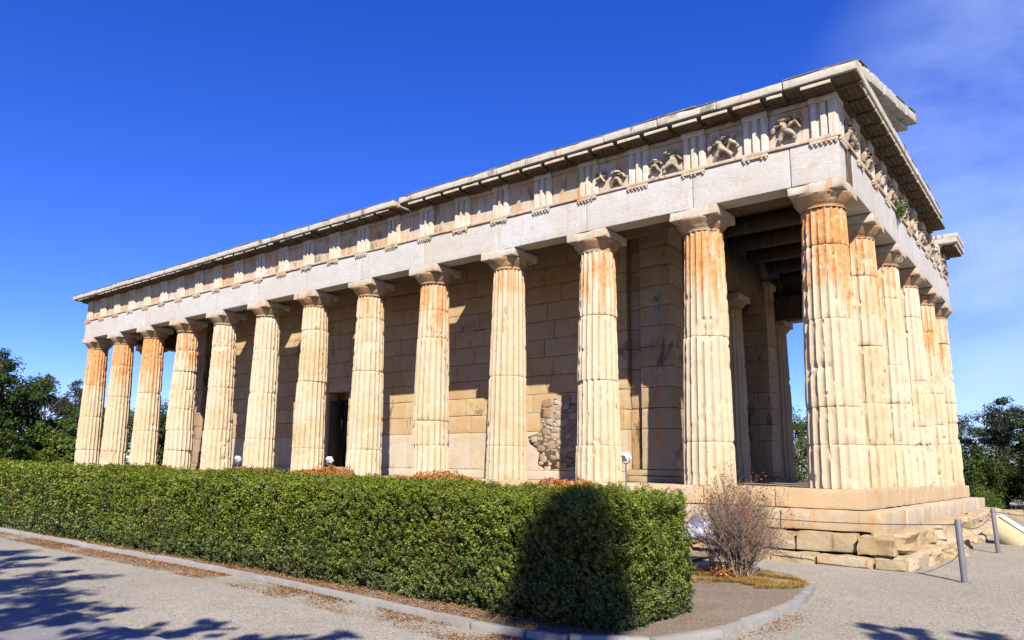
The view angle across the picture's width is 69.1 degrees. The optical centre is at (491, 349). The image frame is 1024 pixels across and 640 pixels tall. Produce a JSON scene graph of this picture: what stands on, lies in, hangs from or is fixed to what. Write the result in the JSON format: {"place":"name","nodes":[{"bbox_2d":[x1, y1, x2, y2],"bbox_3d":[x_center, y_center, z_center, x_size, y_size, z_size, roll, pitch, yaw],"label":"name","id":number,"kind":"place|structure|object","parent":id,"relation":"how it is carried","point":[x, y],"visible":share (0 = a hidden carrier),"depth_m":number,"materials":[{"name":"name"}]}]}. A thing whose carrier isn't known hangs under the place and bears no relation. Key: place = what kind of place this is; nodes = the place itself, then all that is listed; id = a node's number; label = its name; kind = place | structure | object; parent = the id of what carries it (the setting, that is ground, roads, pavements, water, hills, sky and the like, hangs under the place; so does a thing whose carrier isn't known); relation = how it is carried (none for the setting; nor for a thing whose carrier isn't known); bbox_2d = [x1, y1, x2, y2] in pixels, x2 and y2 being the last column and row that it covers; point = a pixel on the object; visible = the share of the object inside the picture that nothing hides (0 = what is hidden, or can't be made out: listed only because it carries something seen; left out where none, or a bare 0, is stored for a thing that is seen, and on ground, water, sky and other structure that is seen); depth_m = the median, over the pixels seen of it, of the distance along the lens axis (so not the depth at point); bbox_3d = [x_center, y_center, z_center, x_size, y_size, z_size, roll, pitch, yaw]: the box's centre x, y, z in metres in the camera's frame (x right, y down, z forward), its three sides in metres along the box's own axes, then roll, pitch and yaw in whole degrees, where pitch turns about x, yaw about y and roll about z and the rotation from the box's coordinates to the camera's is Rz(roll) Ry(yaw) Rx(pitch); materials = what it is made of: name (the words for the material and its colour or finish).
{"place":"outdoors","nodes":[
{"label":"outdoors","id":0,"kind":"place"},
{"bbox_2d":[0,589,166,639],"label":"path","id":1,"kind":"structure","parent":0,"point":[24,618],"depth_m":6.90,"materials":[{"name":"grey concrete"}]},
{"bbox_2d":[0,478,1023,639],"bbox_3d":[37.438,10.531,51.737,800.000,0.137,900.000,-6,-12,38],"label":"ground","id":2,"kind":"structure","parent":0,"point":[833,584],"depth_m":8.54,"materials":[{"name":"grey gravel"}]},
{"bbox_2d":[0,429,35,479],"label":"round bush tree","id":3,"kind":"object","parent":2,"relation":"on","point":[11,443],"visible":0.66,"depth_m":35.26,"materials":[{"name":"green plant"}]},
{"bbox_2d":[0,347,60,479],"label":"broad tree","id":4,"kind":"object","parent":2,"relation":"on","point":[14,416],"visible":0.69,"depth_m":37.79,"materials":[{"name":"green plant"}]},
{"bbox_2d":[19,414,76,481],"bbox_3d":[-23.007,5.415,38.641,5.870,4.134,4.488,-6,-12,38],"label":"broad tree","id":5,"kind":"object","parent":2,"relation":"on","point":[49,433],"visible":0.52,"depth_m":37.71,"materials":[{"name":"green plant"}]},
{"bbox_2d":[21,373,78,427],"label":"thin tree","id":6,"kind":"object","parent":2,"relation":"on","point":[59,404],"visible":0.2,"depth_m":54.37,"materials":[{"name":"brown plant"}]},
{"bbox_2d":[41,423,77,460],"bbox_3d":[-21.837,5.708,39.298,3.723,3.784,3.409,-6,-12,38],"label":"round bush tree","id":7,"kind":"object","parent":2,"relation":"on","point":[71,433],"visible":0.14,"depth_m":38.31,"materials":[{"name":"green plant"}]},
{"bbox_2d":[54,379,83,418],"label":"thin tree","id":8,"kind":"object","parent":2,"relation":"on","point":[77,392],"visible":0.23,"depth_m":56.65,"materials":[{"name":"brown plant"}]},
{"bbox_2d":[57,403,130,466],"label":"round bush tree","id":9,"kind":"object","parent":2,"relation":"on","point":[74,416],"visible":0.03,"depth_m":47.75,"materials":[{"name":"green plant"}]},
{"bbox_2d":[103,407,163,464],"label":"round bush tree","id":10,"kind":"object","parent":2,"relation":"on","point":[131,423],"visible":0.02,"depth_m":50.90,"materials":[{"name":"green plant"}]},
{"bbox_2d":[157,398,168,465],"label":"round bush tree","id":11,"kind":"object","parent":2,"relation":"on","point":[161,441],"visible":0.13,"depth_m":52.14,"materials":[{"name":"green plant"}]},
{"bbox_2d":[234,456,241,466],"bbox_3d":[-7.906,4.188,22.951,0.219,1.782,0.176,-3,-10,24],"label":"floodlight","id":12,"kind":"object","parent":2,"relation":"on","point":[237,458],"visible":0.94,"depth_m":23.04,"materials":[{"name":"grey paint"}]},
{"bbox_2d":[0,531,531,639],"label":"leaf litter","id":13,"kind":"object","parent":2,"relation":"on","point":[106,555],"visible":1,"depth_m":10.20,"materials":[{"name":"brown plant"}]},
{"bbox_2d":[0,525,804,637],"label":"planting bed","id":14,"kind":"object","parent":2,"relation":"on","point":[719,603],"visible":0.18,"depth_m":8.33,"materials":[{"name":"soil"}]},
{"bbox_2d":[213,464,268,492],"bbox_3d":[-6.043,3.543,18.055,2.404,1.542,1.294,-6,-12,38],"label":"shrub","id":15,"kind":"object","parent":14,"relation":"on","point":[242,467],"visible":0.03,"depth_m":18.04,"materials":[{"name":"orange plant"}]},
{"bbox_2d":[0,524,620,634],"bbox_3d":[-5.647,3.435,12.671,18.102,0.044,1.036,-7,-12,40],"label":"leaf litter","id":16,"kind":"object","parent":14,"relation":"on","point":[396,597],"visible":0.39,"depth_m":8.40,"materials":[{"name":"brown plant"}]},
{"bbox_2d":[294,464,369,498],"bbox_3d":[-3.648,3.258,16.140,2.360,1.574,1.261,-6,-12,38],"label":"shrub","id":17,"kind":"object","parent":14,"relation":"on","point":[329,469],"visible":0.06,"depth_m":15.95,"materials":[{"name":"orange plant"}]},
{"bbox_2d":[0,459,697,632],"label":"clipped hedge","id":18,"kind":"object","parent":14,"relation":"on","point":[592,552],"visible":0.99,"depth_m":8.88,"materials":[{"name":"green plant"}]},
{"bbox_2d":[397,469,472,480],"bbox_3d":[-1.081,3.014,14.101,2.410,1.491,1.255,-6,-12,38],"label":"shrub","id":19,"kind":"object","parent":14,"relation":"on","point":[440,475],"visible":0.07,"depth_m":13.97,"materials":[{"name":"orange plant"}]},
{"bbox_2d":[536,477,598,489],"bbox_3d":[1.242,2.806,12.287,1.908,1.395,1.265,-6,-12,38],"label":"shrub","id":20,"kind":"object","parent":14,"relation":"on","point":[560,483],"visible":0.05,"depth_m":12.32,"materials":[{"name":"orange plant"}]},
{"bbox_2d":[682,515,720,565],"bbox_3d":[3.410,3.027,11.531,0.840,0.827,0.527,-6,-12,38],"label":"information board","id":21,"kind":"object","parent":14,"relation":"on","point":[689,523],"visible":0.21,"depth_m":11.61,"materials":[{"name":"grey paint"}]},
{"bbox_2d":[678,451,803,578],"bbox_3d":[3.352,2.371,10.503,1.868,1.842,1.914,3,-10,-14],"label":"bare bush","id":22,"kind":"object","parent":14,"relation":"on","point":[735,533],"visible":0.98,"depth_m":10.25,"materials":[{"name":"brown plant"}]},
{"bbox_2d":[681,566,811,588],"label":"dry grass","id":23,"kind":"structure","parent":14,"relation":"on","point":[759,582],"depth_m":9.97,"materials":[{"name":"plant"}]},
{"bbox_2d":[0,527,815,639],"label":"kerb","id":24,"kind":"structure","parent":2,"relation":"on","point":[805,595],"depth_m":7.98,"materials":[{"name":"stone"}]},
{"bbox_2d":[0,555,1023,639],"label":"pebbles","id":25,"kind":"object","parent":2,"relation":"on","point":[452,637],"visible":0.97,"depth_m":8.54,"materials":[{"name":"stone"}]},
{"bbox_2d":[54,58,1023,571],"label":"greek temple","id":26,"kind":"structure","parent":2,"relation":"on","point":[648,294],"depth_m":19.14,"materials":[{"name":"stone"}]},
{"bbox_2d":[326,457,333,465],"bbox_3d":[-4.467,3.811,20.232,0.219,1.772,0.176,-4,-11,30],"label":"floodlight","id":27,"kind":"object","parent":26,"relation":"attached to","point":[329,460],"visible":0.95,"depth_m":20.32,"materials":[{"name":"grey paint"}]},
{"bbox_2d":[327,401,342,466],"bbox_3d":[-5.581,3.008,26.458,0.055,2.310,0.520,-6,-12,38],"label":"door leaf","id":28,"kind":"structure","parent":26,"relation":"in","point":[336,408],"depth_m":26.43,"materials":[{"name":"brown wood"}]},
{"bbox_2d":[620,452,631,492],"bbox_3d":[2.645,2.966,14.618,0.176,1.882,0.219,7,-11,-31],"label":"floodlight","id":29,"kind":"object","parent":26,"relation":"attached to","point":[625,456],"visible":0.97,"depth_m":14.70,"materials":[{"name":"grey paint"}]},
{"bbox_2d":[895,200,905,218],"bbox_3d":[9.785,-3.329,17.795,0.383,0.551,0.606,-6,-12,38],"label":"plant tuft","id":30,"kind":"object","parent":26,"relation":"attached to","point":[900,208],"visible":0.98,"depth_m":17.70,"materials":[{"name":"green plant"}]},
{"bbox_2d":[740,602,824,638],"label":"leaf litter","id":31,"kind":"object","parent":2,"relation":"on","point":[776,627],"visible":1,"depth_m":7.51,"materials":[{"name":"brown plant"}]},
{"bbox_2d":[792,406,808,481],"bbox_3d":[16.176,5.507,38.539,5.047,5.197,3.601,-6,-12,38],"label":"olive tree","id":32,"kind":"object","parent":2,"relation":"on","point":[799,436],"visible":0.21,"depth_m":38.08,"materials":[{"name":"green plant"}]},
{"bbox_2d":[953,519,971,583],"bbox_3d":[6.561,2.838,10.364,0.180,0.912,0.180,-6,-12,38],"label":"barrier post","id":33,"kind":"object","parent":2,"relation":"on","point":[961,551],"visible":0.81,"depth_m":10.35,"materials":[{"name":"grey metal"}]},
{"bbox_2d":[763,517,952,524],"bbox_3d":[5.312,2.653,11.540,3.333,0.086,0.016,-7,-12,42],"label":"barrier cable","id":34,"kind":"object","parent":33,"relation":"attached to","point":[866,523],"visible":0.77,"depth_m":11.21,"materials":[{"name":"metal"}]},
{"bbox_2d":[962,512,992,528],"bbox_3d":[8.194,2.903,12.505,0.016,0.176,5.352,-6,-12,38],"label":"barrier cable","id":35,"kind":"object","parent":33,"relation":"attached to","point":[979,526],"visible":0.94,"depth_m":12.54,"materials":[{"name":"metal"}]},
{"bbox_2d":[956,413,986,489],"bbox_3d":[22.605,5.544,36.708,4.321,4.771,4.378,-6,-12,38],"label":"olive tree","id":36,"kind":"object","parent":2,"relation":"on","point":[960,423],"visible":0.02,"depth_m":36.23,"materials":[{"name":"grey plant"}]},
{"bbox_2d":[962,447,1012,507],"bbox_3d":[21.122,5.968,33.230,3.410,3.232,4.185,-6,-12,38],"label":"understorey bush","id":37,"kind":"object","parent":2,"relation":"on","point":[972,475],"visible":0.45,"depth_m":32.71,"materials":[{"name":"green plant"}]},
{"bbox_2d":[969,481,1010,509],"bbox_3d":[18.132,5.583,27.375,1.645,1.428,1.442,-6,-12,38],"label":"round shrub","id":38,"kind":"object","parent":2,"relation":"on","point":[988,501],"visible":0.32,"depth_m":27.23,"materials":[{"name":"green plant"}]},
{"bbox_2d":[958,395,1023,509],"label":"olive tree","id":39,"kind":"object","parent":2,"relation":"on","point":[998,435],"visible":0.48,"depth_m":34.21,"materials":[{"name":"green plant"}]},
{"bbox_2d":[990,508,1003,553],"bbox_3d":[9.859,3.566,14.514,0.180,0.912,0.180,-6,-12,38],"label":"barrier post","id":40,"kind":"object","parent":2,"relation":"on","point":[995,533],"visible":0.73,"depth_m":14.50,"materials":[{"name":"grey metal"}]},
{"bbox_2d":[986,453,1023,509],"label":"understorey bush","id":41,"kind":"object","parent":2,"relation":"on","point":[1018,486],"visible":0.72,"depth_m":32.58,"materials":[{"name":"green plant"}]},
{"bbox_2d":[994,514,1023,545],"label":"wedge plinth","id":42,"kind":"structure","parent":2,"relation":"on","point":[1010,531],"depth_m":16.34,"materials":[{"name":"stone"}]},
{"bbox_2d":[1002,421,1023,466],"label":"olive tree","id":43,"kind":"object","parent":2,"relation":"on","point":[1017,444],"visible":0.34,"depth_m":34.21,"materials":[{"name":"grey plant"}]},
{"bbox_2d":[1009,461,1022,504],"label":"understorey bush","id":44,"kind":"object","parent":2,"relation":"on","point":[1012,501],"visible":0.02,"depth_m":38.47,"materials":[{"name":"green plant"}]},
{"bbox_2d":[0,0,1023,477],"label":"sky","id":45,"kind":"structure","parent":0,"point":[138,137],"materials":[{"name":"blue"}]}
]}

